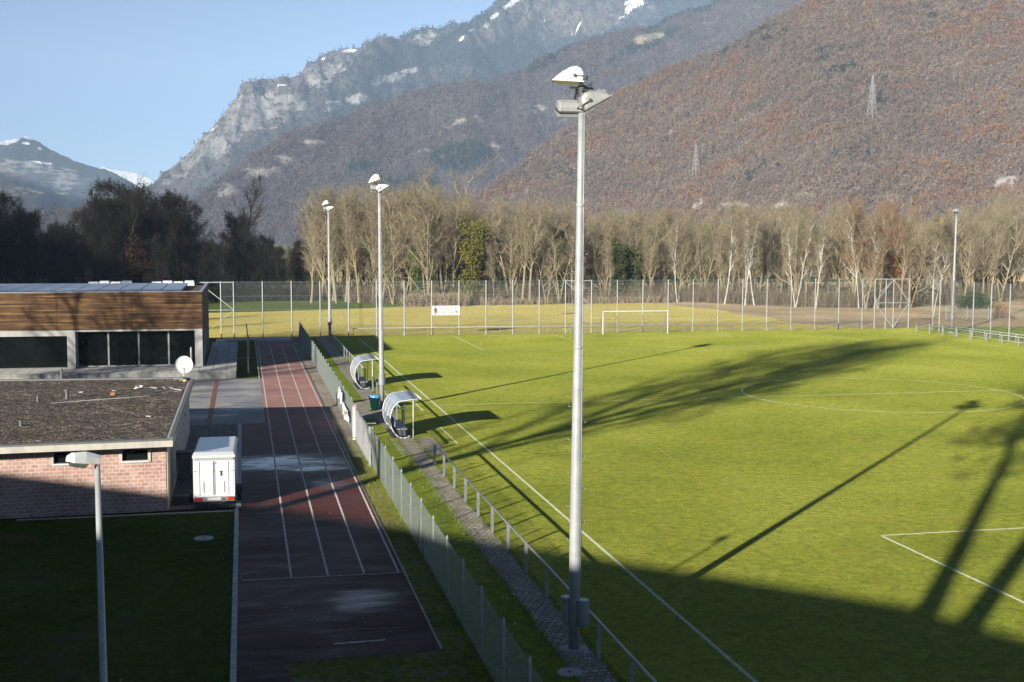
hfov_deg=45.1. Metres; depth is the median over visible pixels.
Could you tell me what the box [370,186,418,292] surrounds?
bare tree
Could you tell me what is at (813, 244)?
bare tree
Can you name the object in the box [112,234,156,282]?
larch tree
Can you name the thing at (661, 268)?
bare tree
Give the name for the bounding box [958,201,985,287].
bare tree
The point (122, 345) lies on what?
window
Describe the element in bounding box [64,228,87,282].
dark tree
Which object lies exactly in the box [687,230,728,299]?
bare tree
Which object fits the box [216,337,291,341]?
track end apron
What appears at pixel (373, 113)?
slope forest
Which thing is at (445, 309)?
sign board
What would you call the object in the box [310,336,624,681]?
grass verge
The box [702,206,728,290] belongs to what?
bare tree
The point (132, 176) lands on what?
snowy mountain
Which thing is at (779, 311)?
leaf litter ground
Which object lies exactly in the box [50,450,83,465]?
window
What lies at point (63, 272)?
dark tree
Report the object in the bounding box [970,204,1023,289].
bare tree
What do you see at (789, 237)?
birch tree
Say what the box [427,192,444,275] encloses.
bare tree
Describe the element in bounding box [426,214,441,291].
bare tree
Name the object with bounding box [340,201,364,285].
bare tree
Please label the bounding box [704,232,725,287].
bare tree
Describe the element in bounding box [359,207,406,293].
bare tree
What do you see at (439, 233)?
bare tree
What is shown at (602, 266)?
bare tree
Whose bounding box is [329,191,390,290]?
bare tree
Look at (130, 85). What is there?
sky
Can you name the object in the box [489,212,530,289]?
bare tree
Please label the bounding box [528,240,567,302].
bare tree
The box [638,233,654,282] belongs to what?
bare tree
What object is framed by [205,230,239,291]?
dark tree
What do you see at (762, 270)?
bare tree
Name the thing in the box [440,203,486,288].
bare tree
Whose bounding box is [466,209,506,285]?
bare tree
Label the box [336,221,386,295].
bare tree
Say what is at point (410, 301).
reed bed
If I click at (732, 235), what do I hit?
birch tree
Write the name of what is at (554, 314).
yellow field
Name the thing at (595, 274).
bare tree
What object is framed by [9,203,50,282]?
dark tree
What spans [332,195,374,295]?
bare tree
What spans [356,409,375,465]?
banner
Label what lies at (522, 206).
bare tree
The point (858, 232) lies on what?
russet tree
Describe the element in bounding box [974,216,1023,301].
bare tree
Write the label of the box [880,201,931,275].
russet tree
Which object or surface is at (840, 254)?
bare tree
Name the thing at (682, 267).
bare tree
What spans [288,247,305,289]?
dark tree
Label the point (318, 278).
ground
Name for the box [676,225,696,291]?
bare tree
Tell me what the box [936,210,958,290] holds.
bare tree
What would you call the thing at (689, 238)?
bare tree
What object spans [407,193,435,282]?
bare tree
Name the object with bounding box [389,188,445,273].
bare tree
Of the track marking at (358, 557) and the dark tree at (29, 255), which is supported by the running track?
the track marking at (358, 557)
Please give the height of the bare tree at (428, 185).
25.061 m
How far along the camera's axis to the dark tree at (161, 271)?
186.87 m
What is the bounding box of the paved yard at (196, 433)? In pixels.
[123,424,237,509]
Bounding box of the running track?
[236,341,439,681]
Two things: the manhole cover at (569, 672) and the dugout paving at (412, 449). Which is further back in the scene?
the dugout paving at (412, 449)
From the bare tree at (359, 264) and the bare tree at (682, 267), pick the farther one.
the bare tree at (359, 264)
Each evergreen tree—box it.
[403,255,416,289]
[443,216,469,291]
[450,216,498,300]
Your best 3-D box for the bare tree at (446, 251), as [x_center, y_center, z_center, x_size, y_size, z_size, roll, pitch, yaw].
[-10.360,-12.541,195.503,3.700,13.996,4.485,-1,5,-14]
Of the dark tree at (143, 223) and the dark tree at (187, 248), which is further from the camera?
the dark tree at (187, 248)
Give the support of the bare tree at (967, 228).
on the leaf litter ground at (779, 311)
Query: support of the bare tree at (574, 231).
on the leaf litter ground at (779, 311)
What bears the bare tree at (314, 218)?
on the leaf litter ground at (779, 311)
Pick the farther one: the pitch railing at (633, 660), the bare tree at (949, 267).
the bare tree at (949, 267)
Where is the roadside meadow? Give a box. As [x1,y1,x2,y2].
[933,327,1023,339]
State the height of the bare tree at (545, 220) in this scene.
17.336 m
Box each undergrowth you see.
[4,280,343,302]
[297,280,1023,307]
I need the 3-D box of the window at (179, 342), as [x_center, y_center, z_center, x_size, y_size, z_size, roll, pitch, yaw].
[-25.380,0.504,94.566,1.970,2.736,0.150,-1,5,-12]
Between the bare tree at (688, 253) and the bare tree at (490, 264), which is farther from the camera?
the bare tree at (688, 253)
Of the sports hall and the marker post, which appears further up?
the sports hall
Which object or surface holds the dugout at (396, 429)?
on the grass verge at (545, 667)
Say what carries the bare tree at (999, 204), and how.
on the leaf litter ground at (779, 311)
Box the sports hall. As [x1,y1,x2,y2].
[0,280,208,369]
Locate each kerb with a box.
[16,510,234,520]
[194,378,257,379]
[230,507,238,681]
[236,423,241,506]
[255,343,259,378]
[292,340,442,649]
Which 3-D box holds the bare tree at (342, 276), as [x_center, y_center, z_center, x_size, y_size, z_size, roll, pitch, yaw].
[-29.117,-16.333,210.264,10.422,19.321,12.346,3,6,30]
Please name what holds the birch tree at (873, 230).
on the leaf litter ground at (779, 311)
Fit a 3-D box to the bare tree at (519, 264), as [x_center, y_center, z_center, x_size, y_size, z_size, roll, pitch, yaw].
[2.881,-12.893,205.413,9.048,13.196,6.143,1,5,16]
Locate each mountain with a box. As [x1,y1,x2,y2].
[0,137,140,239]
[38,0,714,239]
[99,166,153,186]
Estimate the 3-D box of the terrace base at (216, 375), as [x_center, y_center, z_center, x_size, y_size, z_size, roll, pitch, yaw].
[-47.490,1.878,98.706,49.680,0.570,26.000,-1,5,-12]
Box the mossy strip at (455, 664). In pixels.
[348,457,498,681]
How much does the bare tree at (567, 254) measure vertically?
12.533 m
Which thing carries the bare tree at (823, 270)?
on the leaf litter ground at (779, 311)
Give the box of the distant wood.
[290,193,1023,281]
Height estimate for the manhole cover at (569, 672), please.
0.080 m
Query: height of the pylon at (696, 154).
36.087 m
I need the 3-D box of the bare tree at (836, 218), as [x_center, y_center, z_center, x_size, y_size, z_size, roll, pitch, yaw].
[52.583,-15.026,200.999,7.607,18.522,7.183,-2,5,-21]
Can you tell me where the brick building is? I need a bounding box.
[0,377,193,518]
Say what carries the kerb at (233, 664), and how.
on the ground at (318, 278)
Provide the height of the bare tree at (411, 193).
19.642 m
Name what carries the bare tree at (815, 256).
on the leaf litter ground at (779, 311)
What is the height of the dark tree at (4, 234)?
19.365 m
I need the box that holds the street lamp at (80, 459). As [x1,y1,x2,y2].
[66,452,107,681]
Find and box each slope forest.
[37,0,716,229]
[105,0,806,243]
[443,0,1023,240]
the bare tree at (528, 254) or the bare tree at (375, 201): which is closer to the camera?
the bare tree at (375, 201)
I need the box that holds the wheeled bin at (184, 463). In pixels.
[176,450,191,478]
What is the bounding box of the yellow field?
[209,303,872,337]
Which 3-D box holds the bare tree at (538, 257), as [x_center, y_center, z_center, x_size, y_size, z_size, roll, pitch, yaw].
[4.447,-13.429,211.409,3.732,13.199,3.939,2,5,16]
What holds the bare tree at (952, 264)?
on the leaf litter ground at (779, 311)
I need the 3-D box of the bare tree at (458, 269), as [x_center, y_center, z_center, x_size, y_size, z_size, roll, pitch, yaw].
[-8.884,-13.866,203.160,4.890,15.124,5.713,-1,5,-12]
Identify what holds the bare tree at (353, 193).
on the leaf litter ground at (779, 311)
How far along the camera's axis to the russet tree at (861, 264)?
201.76 m
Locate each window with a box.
[0,336,67,369]
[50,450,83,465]
[76,332,107,366]
[107,331,137,366]
[119,448,150,462]
[138,331,167,365]
[168,330,194,365]
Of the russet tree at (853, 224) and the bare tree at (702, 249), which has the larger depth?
the bare tree at (702, 249)
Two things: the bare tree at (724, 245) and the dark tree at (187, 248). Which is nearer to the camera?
the bare tree at (724, 245)
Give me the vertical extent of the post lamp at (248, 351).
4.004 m
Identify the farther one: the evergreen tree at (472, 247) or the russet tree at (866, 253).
the russet tree at (866, 253)
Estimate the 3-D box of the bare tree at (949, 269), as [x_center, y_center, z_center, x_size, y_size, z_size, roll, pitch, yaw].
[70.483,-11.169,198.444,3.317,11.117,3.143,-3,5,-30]
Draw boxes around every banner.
[337,387,348,423]
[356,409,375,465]
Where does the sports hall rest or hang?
on the terrace at (222, 356)
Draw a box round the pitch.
[328,328,1023,681]
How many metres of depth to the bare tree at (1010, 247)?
213.02 m
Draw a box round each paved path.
[316,337,395,427]
[409,455,616,681]
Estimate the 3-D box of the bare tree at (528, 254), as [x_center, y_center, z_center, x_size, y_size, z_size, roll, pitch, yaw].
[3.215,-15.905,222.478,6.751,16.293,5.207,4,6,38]
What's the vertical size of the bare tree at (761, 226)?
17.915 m
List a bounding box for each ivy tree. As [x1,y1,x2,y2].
[406,244,426,295]
[547,226,564,300]
[561,225,575,297]
[607,240,627,300]
[623,244,642,297]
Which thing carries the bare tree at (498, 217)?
on the leaf litter ground at (779, 311)
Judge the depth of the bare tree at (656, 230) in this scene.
211.32 m
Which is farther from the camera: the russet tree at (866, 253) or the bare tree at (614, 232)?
the bare tree at (614, 232)
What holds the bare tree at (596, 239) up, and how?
on the leaf litter ground at (779, 311)
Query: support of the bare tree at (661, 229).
on the leaf litter ground at (779, 311)
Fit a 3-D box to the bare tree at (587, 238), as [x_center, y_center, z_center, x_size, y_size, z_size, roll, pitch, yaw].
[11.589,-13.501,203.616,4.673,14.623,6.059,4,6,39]
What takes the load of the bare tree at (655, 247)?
on the leaf litter ground at (779, 311)
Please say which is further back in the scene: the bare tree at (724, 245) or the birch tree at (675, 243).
the bare tree at (724, 245)
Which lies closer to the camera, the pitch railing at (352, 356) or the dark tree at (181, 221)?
the pitch railing at (352, 356)
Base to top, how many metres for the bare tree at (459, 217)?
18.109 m
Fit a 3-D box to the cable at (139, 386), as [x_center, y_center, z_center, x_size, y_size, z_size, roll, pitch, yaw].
[-17.567,2.316,61.661,2.655,0.134,0.946,1,5,10]
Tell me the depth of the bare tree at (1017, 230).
226.43 m
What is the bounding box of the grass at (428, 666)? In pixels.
[288,650,454,681]
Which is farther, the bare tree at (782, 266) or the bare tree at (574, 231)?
the bare tree at (782, 266)
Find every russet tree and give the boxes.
[831,219,878,297]
[833,187,871,291]
[838,225,883,293]
[841,194,871,291]
[842,233,887,308]
[850,230,900,308]
[859,217,869,288]
[861,214,901,294]
[861,225,902,289]
[862,190,903,277]
[863,197,896,265]
[865,205,926,293]
[870,201,911,293]
[878,252,916,304]
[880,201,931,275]
[883,215,918,282]
[888,228,912,261]
[890,231,923,307]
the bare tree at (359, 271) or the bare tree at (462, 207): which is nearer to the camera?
the bare tree at (359, 271)
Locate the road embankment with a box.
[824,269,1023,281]
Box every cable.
[51,391,176,403]
[135,385,179,389]
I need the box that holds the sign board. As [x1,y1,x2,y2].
[432,305,459,314]
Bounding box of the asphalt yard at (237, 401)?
[189,379,264,424]
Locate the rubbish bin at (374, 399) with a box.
[369,394,379,408]
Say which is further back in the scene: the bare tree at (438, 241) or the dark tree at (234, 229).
the dark tree at (234, 229)
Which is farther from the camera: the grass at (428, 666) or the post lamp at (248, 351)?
the post lamp at (248, 351)
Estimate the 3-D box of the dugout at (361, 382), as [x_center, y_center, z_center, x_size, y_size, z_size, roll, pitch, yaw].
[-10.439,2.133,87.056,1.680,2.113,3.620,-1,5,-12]
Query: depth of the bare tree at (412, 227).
195.71 m
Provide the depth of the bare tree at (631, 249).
214.54 m
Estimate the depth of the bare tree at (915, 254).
196.16 m
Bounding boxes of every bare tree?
[291,183,365,294]
[296,216,327,302]
[307,184,341,299]
[307,194,367,291]
[308,183,352,300]
[312,181,338,249]
[313,198,372,289]
[321,221,350,302]
[327,206,346,300]
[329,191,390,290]
[331,189,364,301]
[331,220,346,299]
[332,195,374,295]
[333,179,375,286]
[334,201,365,302]
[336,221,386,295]
[337,175,370,277]
[340,186,401,294]
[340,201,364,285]
[340,214,372,285]
[342,219,363,302]
[348,181,400,292]
[353,213,409,297]
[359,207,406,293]
[361,221,398,301]
[362,191,394,294]
[362,200,372,280]
[363,189,386,244]
[367,222,411,303]
[369,176,437,297]
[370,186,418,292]
[383,209,436,300]
[386,180,414,290]
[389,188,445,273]
[389,191,426,288]
[391,183,444,266]
[393,199,456,297]
[396,187,421,282]
[400,210,423,291]
[407,162,489,289]
[407,186,443,285]
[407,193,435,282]
[412,199,433,280]
[421,180,458,291]
[421,196,450,276]
[426,202,453,288]
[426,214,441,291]
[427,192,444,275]
[428,184,474,290]
[437,222,454,294]
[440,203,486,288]
[445,185,478,282]
[448,200,466,254]
[462,221,498,286]
[463,202,481,240]
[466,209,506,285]
[466,213,504,286]
[467,223,506,292]
[476,200,530,289]
[479,197,528,294]
[482,210,495,282]
[483,245,498,299]
[486,202,510,294]
[487,196,537,288]
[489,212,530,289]
[489,214,510,292]
[490,221,537,297]
[497,224,522,295]
[500,201,512,232]
[507,190,547,302]
[509,226,550,296]
[510,228,530,284]
[517,200,554,298]
[519,197,557,289]
[521,211,536,292]
[528,219,544,297]
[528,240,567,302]
[529,232,542,280]
[532,202,561,295]
[534,192,591,288]
[537,221,586,302]
[543,200,586,290]
[561,231,575,299]
[562,231,587,300]
[567,221,586,264]
[573,210,608,290]
[574,204,597,290]
[575,220,594,296]
[584,220,603,296]
[584,230,622,292]
[586,214,604,291]
[586,228,608,292]
[587,210,632,290]
[591,201,622,290]
[592,204,624,296]
[592,226,604,291]
[600,205,645,300]
[601,221,646,293]
[603,218,629,288]
[604,209,624,288]
[604,244,616,298]
[605,227,645,279]
[619,206,658,275]
[620,209,648,282]
[623,207,671,292]
[624,210,672,288]
[629,231,643,271]
[633,205,683,294]
[637,215,673,294]
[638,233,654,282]
[639,213,648,289]
[639,234,660,291]
[651,208,682,291]
[651,217,658,291]
[652,207,665,285]
[654,206,705,291]
[654,232,678,291]
[660,206,677,292]
[660,216,712,292]
[669,222,705,286]
[676,200,699,287]
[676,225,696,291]
[677,240,692,298]
[681,229,694,284]
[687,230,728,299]
[690,214,710,289]
[690,220,712,287]
[693,220,709,281]
[698,209,737,284]
[699,200,762,293]
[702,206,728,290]
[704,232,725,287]
[706,223,734,299]
[710,241,740,299]
[713,225,730,283]
[721,194,748,296]
[721,211,746,289]
[724,218,743,288]
[725,196,764,295]
[726,202,781,288]
[726,218,776,284]
[732,233,770,290]
[736,205,786,297]
[736,217,785,301]
[742,220,782,290]
[751,202,786,294]
[755,203,778,288]
[757,198,819,292]
[759,209,794,291]
[761,247,774,297]
[765,241,789,289]
[771,226,799,290]
[772,202,809,295]
[779,214,810,303]
[780,239,795,301]
[781,204,818,292]
[784,210,810,296]
[795,217,808,282]
[796,231,817,306]
[801,232,809,288]
[804,209,818,289]
[805,221,822,297]
[808,236,842,295]
[810,235,824,286]
[811,206,842,301]
[811,240,830,300]
[816,214,826,252]
[819,194,848,290]
[820,234,837,291]
[825,200,852,293]
[841,214,854,292]
[843,241,851,292]
[890,225,930,283]
[894,226,940,307]
[899,204,928,288]
[900,214,948,304]
[907,227,940,292]
[909,229,924,298]
[915,224,950,287]
[926,211,949,303]
[927,216,945,295]
[930,232,949,294]
[933,211,959,284]
[936,199,990,289]
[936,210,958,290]
[938,220,963,289]
[940,225,959,286]
[943,203,976,295]
[943,238,958,301]
[953,216,975,291]
[956,231,980,302]
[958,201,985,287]
[959,208,974,263]
[965,212,990,289]
[968,212,1021,293]
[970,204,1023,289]
[972,224,1001,295]
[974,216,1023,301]
[976,184,1023,287]
[979,204,1001,291]
[984,204,1011,291]
[985,195,1015,274]
[986,197,1023,292]
[986,228,1009,296]
[989,192,1023,295]
[991,219,1023,296]
[993,204,1022,286]
[1001,195,1023,291]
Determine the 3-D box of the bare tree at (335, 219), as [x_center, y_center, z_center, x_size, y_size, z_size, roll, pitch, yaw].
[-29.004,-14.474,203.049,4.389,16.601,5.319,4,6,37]
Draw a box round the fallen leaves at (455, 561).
[375,455,589,669]
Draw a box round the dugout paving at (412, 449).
[390,437,447,455]
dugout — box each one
[350,354,378,388]
[382,390,421,438]
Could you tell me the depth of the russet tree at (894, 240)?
194.29 m
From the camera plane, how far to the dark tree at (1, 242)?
200.61 m
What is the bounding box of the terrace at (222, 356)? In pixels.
[0,342,237,375]
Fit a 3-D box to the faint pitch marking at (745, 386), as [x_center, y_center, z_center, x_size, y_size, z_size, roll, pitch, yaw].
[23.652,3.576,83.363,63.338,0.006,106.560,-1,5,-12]
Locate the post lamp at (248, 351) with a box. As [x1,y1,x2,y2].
[246,323,249,376]
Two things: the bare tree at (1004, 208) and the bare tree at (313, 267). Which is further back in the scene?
the bare tree at (1004, 208)
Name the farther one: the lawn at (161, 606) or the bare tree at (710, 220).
the bare tree at (710, 220)
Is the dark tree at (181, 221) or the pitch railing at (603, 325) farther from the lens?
the dark tree at (181, 221)
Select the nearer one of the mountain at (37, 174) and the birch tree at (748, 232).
the birch tree at (748, 232)
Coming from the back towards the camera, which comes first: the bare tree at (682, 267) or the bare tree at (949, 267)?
the bare tree at (949, 267)
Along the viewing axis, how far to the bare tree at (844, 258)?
210.97 m
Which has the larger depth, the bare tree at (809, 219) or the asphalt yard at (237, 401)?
the bare tree at (809, 219)
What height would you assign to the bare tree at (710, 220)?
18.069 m
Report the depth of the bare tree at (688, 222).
244.54 m
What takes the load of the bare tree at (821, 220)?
on the leaf litter ground at (779, 311)
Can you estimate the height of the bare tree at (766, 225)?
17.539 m
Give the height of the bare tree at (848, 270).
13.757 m
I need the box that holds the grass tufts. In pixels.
[344,437,622,681]
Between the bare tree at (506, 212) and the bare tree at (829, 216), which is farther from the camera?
the bare tree at (506, 212)
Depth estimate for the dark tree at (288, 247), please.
247.92 m
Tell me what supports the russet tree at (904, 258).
on the leaf litter ground at (779, 311)
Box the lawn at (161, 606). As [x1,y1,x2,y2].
[0,511,234,681]
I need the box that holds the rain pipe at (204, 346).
[204,328,204,364]
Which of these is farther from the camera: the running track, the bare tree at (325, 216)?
the bare tree at (325, 216)
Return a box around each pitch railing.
[329,331,365,378]
[352,322,857,336]
[372,377,403,423]
[434,443,656,681]
[916,324,1023,345]
[929,323,1023,342]
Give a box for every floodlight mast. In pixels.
[322,200,333,339]
[368,174,388,409]
[552,66,611,654]
[948,209,961,332]
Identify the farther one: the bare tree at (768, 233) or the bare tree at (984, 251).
the bare tree at (768, 233)
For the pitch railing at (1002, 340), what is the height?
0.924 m
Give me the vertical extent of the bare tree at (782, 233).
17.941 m
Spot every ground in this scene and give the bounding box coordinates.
[0,240,1021,681]
[237,281,1023,328]
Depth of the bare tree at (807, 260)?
190.94 m
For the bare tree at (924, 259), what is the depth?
205.84 m
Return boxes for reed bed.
[397,290,470,306]
[466,293,679,305]
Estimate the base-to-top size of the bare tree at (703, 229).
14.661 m
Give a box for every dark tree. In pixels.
[0,188,19,283]
[0,190,25,283]
[0,206,15,280]
[0,207,17,275]
[1,208,44,283]
[3,208,43,281]
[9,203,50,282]
[15,248,49,283]
[32,225,70,283]
[34,219,68,283]
[41,220,83,283]
[49,256,73,283]
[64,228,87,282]
[66,193,125,281]
[66,204,98,282]
[79,173,149,274]
[83,174,122,280]
[83,194,130,282]
[85,245,116,281]
[90,200,125,281]
[105,182,158,270]
[108,180,168,263]
[111,189,161,276]
[134,187,187,280]
[139,197,167,282]
[143,232,174,282]
[145,188,205,282]
[151,193,210,281]
[165,217,197,280]
[167,213,202,280]
[181,199,215,282]
[192,239,220,295]
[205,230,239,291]
[206,245,229,287]
[221,208,254,291]
[224,213,257,281]
[227,172,272,294]
[234,233,268,289]
[247,233,275,294]
[254,235,275,288]
[265,246,291,288]
[266,243,289,284]
[286,240,303,284]
[287,236,317,287]
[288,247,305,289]
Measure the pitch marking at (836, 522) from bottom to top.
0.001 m
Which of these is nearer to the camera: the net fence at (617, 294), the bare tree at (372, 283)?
the net fence at (617, 294)
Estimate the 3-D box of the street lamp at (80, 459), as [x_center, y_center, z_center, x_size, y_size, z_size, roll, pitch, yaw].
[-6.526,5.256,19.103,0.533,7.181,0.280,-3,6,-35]
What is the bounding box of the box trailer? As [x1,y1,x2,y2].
[189,436,242,501]
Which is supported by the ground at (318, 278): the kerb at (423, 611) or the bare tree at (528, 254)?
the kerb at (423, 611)
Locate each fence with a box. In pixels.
[200,278,909,337]
[299,321,356,436]
[372,427,542,681]
[916,279,1023,340]
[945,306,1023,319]
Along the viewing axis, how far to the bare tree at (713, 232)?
241.65 m
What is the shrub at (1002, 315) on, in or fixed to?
on the leaf litter ground at (779, 311)
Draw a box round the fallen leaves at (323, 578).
[238,432,443,678]
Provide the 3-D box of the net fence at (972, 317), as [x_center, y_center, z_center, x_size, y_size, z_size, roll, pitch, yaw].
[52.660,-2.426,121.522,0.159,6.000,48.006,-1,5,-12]
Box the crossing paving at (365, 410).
[345,401,395,418]
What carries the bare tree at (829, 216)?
on the leaf litter ground at (779, 311)
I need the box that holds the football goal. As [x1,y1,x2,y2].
[600,310,668,333]
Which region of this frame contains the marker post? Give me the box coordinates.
[352,404,355,439]
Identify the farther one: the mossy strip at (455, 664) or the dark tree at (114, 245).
the dark tree at (114, 245)
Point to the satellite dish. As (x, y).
(183, 364)
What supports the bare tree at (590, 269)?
on the leaf litter ground at (779, 311)
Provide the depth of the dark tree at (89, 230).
200.95 m
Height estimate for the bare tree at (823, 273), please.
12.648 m
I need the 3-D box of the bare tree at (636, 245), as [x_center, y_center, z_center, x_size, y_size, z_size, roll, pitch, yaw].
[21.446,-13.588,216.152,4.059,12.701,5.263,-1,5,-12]
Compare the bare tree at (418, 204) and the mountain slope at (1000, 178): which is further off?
the mountain slope at (1000, 178)
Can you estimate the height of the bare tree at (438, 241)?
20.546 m
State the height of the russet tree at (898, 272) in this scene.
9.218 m
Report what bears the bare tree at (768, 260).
on the leaf litter ground at (779, 311)
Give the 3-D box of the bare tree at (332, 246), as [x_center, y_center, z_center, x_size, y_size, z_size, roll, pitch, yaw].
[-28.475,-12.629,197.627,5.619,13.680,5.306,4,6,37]
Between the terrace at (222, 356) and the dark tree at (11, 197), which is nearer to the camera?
the terrace at (222, 356)
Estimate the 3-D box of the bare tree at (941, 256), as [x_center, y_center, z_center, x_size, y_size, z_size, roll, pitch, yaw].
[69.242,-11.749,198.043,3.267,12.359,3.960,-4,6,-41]
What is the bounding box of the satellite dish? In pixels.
[173,356,194,378]
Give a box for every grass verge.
[227,340,258,378]
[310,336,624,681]
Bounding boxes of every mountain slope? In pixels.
[162,0,809,243]
[467,0,1023,224]
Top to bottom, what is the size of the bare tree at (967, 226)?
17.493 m
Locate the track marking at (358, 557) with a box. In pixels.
[242,345,400,643]
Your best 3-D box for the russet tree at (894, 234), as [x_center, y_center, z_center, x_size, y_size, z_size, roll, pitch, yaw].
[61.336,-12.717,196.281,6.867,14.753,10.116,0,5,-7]
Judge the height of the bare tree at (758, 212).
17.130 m
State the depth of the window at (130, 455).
46.81 m
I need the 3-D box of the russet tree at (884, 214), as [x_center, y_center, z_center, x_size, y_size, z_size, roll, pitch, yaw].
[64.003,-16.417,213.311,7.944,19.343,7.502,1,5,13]
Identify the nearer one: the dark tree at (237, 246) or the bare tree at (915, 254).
the bare tree at (915, 254)
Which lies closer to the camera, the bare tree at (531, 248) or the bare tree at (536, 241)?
the bare tree at (536, 241)
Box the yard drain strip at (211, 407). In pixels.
[206,380,218,424]
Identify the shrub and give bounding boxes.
[896,275,920,304]
[951,289,1001,308]
[973,262,988,291]
[989,304,1014,318]
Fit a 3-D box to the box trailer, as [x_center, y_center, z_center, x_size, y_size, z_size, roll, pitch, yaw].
[-11.971,5.164,50.020,2.031,2.200,5.681,-1,5,-11]
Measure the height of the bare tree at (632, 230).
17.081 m
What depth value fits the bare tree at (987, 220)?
228.32 m
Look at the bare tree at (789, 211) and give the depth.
214.92 m
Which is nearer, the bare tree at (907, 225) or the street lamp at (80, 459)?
the street lamp at (80, 459)
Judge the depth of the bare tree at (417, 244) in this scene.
190.48 m
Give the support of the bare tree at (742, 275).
on the leaf litter ground at (779, 311)
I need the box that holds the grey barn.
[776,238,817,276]
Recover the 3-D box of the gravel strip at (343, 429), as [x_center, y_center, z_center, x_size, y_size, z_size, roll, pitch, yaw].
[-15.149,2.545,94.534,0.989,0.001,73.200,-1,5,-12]
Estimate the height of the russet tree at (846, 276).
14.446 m
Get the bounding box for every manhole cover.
[194,535,213,540]
[557,668,581,677]
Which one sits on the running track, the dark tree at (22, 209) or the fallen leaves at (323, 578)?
the fallen leaves at (323, 578)
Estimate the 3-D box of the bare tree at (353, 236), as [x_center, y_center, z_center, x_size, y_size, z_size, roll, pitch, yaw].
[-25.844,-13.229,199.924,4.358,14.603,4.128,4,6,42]
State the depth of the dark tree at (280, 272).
209.26 m
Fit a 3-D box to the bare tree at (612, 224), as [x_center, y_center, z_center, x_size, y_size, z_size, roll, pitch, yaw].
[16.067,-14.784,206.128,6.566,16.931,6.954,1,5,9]
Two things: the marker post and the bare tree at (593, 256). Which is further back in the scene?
the bare tree at (593, 256)
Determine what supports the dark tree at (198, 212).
on the leaf litter ground at (779, 311)
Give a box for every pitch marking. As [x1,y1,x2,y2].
[359,338,1023,681]
[378,330,1023,443]
[653,444,1023,526]
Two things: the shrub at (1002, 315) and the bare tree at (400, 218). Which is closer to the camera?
the shrub at (1002, 315)
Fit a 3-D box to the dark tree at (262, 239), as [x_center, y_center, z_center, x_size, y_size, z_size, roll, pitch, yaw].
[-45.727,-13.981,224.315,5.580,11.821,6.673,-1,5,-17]
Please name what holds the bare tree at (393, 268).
on the leaf litter ground at (779, 311)
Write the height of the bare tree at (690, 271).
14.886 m
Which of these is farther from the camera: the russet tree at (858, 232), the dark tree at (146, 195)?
the dark tree at (146, 195)
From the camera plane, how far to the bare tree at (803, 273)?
217.15 m
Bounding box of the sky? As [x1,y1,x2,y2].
[0,0,495,181]
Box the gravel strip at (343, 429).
[290,337,362,456]
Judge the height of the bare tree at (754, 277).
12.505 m
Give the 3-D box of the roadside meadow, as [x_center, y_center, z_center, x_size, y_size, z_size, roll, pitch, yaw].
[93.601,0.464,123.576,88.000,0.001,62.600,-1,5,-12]
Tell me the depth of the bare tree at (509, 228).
221.14 m
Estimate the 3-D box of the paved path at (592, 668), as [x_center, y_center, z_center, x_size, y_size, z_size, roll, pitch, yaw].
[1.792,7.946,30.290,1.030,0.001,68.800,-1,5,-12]
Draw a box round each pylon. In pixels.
[691,144,699,179]
[867,76,876,117]
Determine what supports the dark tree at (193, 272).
on the leaf litter ground at (779, 311)
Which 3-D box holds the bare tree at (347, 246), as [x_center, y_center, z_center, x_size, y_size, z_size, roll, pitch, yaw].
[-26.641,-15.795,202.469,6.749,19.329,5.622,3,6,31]
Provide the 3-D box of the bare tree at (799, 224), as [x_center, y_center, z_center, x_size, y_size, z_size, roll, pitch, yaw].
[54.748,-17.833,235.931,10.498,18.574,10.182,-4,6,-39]
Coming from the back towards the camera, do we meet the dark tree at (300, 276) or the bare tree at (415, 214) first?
the bare tree at (415, 214)
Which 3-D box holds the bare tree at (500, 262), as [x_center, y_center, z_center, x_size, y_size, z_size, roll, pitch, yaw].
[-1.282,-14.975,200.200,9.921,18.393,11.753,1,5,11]
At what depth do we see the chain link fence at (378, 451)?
35.42 m
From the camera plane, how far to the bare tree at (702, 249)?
227.33 m
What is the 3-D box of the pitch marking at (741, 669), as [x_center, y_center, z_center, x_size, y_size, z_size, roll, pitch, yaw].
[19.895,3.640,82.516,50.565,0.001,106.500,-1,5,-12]
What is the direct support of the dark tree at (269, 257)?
on the leaf litter ground at (779, 311)
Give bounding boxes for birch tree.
[662,217,685,300]
[719,198,741,303]
[735,207,759,304]
[737,211,766,305]
[780,212,820,306]
[812,218,833,304]
[838,209,868,307]
[864,212,889,278]
[923,232,956,316]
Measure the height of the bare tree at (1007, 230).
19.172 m
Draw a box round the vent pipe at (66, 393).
[64,389,69,398]
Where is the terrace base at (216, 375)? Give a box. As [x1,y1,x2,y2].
[0,369,236,378]
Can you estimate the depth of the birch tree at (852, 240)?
187.62 m
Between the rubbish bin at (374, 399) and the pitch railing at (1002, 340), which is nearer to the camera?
the rubbish bin at (374, 399)
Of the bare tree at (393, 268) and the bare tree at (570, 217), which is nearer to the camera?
the bare tree at (393, 268)

